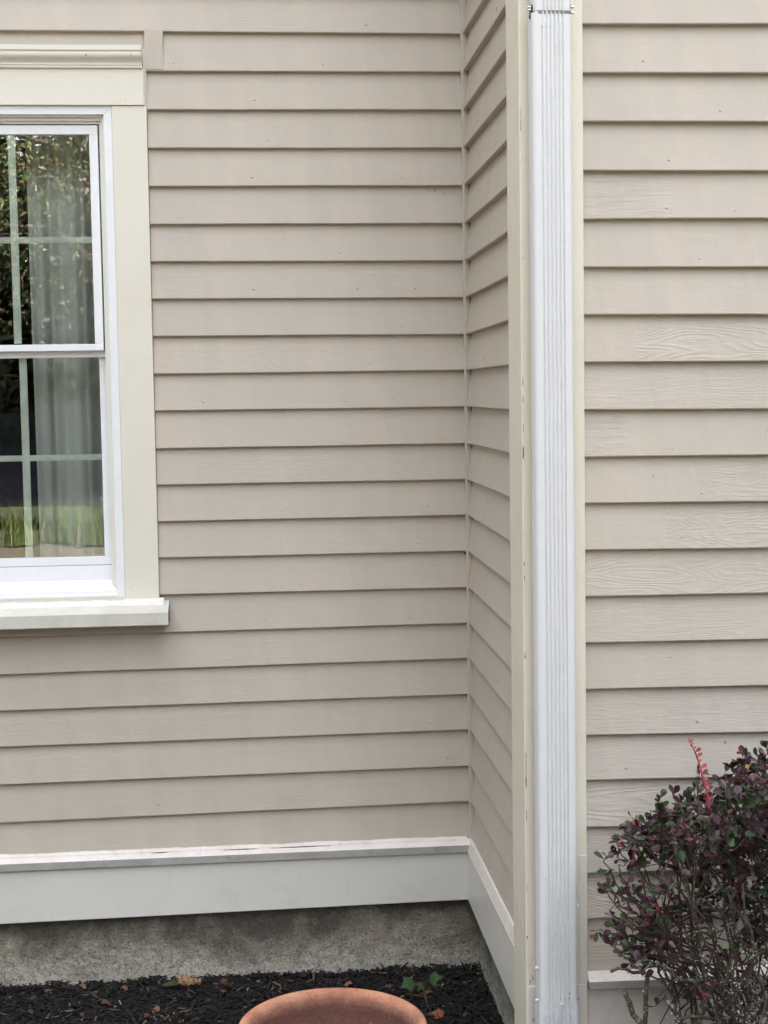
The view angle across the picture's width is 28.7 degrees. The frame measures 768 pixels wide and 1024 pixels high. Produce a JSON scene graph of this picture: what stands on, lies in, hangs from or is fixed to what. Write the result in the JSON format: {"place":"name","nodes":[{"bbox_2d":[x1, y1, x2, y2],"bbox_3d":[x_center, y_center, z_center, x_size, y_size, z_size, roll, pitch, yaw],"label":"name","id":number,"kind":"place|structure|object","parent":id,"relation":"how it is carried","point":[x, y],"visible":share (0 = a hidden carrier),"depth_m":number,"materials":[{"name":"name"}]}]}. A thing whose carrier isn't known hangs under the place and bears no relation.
{"place":"outdoors","nodes":[
{"label":"outdoors","id":0,"kind":"place"},
{"bbox_2d":[0,967,502,1023],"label":"mulch bed","id":1,"kind":"object","parent":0,"point":[234,1016],"visible":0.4,"depth_m":4.12,"materials":[{"name":"black wood"}]},
{"bbox_2d":[101,999,110,1005],"bbox_3d":[-0.752,1.328,4.069,0.029,0.014,0.031,-2,4,-12],"label":"fallen leaf","id":2,"kind":"object","parent":1,"relation":"on","point":[105,1001],"visible":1,"depth_m":4.07,"materials":[{"name":"brown plant"}]},
{"bbox_2d":[161,980,177,986],"bbox_3d":[-0.591,1.316,4.187,0.053,0.011,0.052,-5,6,-45],"label":"fallen leaf","id":3,"kind":"object","parent":1,"relation":"on","point":[171,983],"visible":1,"depth_m":4.18,"materials":[{"name":"green plant"}]},
{"bbox_2d":[178,975,201,985],"bbox_3d":[-0.540,1.302,4.176,0.067,0.030,0.032,-1,4,-5],"label":"wood chunk","id":4,"kind":"object","parent":1,"relation":"on","point":[187,980],"visible":1,"depth_m":4.17,"materials":[{"name":"beige wood"}]},
{"bbox_2d":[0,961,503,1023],"bbox_3d":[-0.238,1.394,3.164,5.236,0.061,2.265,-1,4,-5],"label":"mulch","id":5,"kind":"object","parent":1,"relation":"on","point":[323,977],"visible":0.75,"depth_m":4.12,"materials":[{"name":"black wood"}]},
{"bbox_2d":[239,988,426,1023],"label":"flower pot","id":6,"kind":"object","parent":5,"relation":"on","point":[337,1006],"visible":1,"depth_m":3.56,"materials":[{"name":"ceramic"}]},
{"bbox_2d":[400,970,442,1004],"bbox_3d":[0.101,1.286,4.051,0.118,0.085,0.042,-1,4,-5],"label":"maple seedling","id":7,"kind":"object","parent":1,"relation":"on","point":[408,983],"visible":1,"depth_m":4.05,"materials":[{"name":"green plant"}]},
{"bbox_2d":[430,1009,443,1019],"bbox_3d":[0.144,1.323,3.958,0.038,0.012,0.038,-4,5,-37],"label":"fallen leaf","id":8,"kind":"object","parent":1,"relation":"on","point":[439,1012],"visible":1,"depth_m":3.96,"materials":[{"name":"brown plant"}]},
{"bbox_2d":[589,738,767,1023],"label":"barberry shrub","id":9,"kind":"object","parent":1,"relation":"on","point":[719,839],"visible":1,"depth_m":2.94,"materials":[{"name":"purple plant"}]},
{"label":"lawn","id":10,"kind":"structure","parent":0,"visible":0},
{"bbox_2d":[0,0,767,1023],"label":"house","id":11,"kind":"structure","parent":10,"relation":"on","point":[266,682],"depth_m":4.11,"materials":[{"name":"beige paint"}]},
{"bbox_2d":[25,129,104,556],"bbox_3d":[-0.686,-0.400,4.324,0.644,1.730,0.071,-1,4,-5],"label":"curtain","id":12,"kind":"object","parent":11,"relation":"hanging from","point":[68,422],"visible":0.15,"depth_m":4.30,"materials":[{"name":"grey fabric"}]},
{"bbox_2d":[0,44,169,629],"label":"window","id":13,"kind":"structure","parent":11,"relation":"in","point":[46,90],"depth_m":4.07,"materials":[{"name":"white plastic"}]},
{"bbox_2d":[527,0,578,1023],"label":"downspout","id":14,"kind":"object","parent":11,"relation":"attached to","point":[551,260],"visible":1,"depth_m":3.14,"materials":[{"name":"white metal"}]}
]}

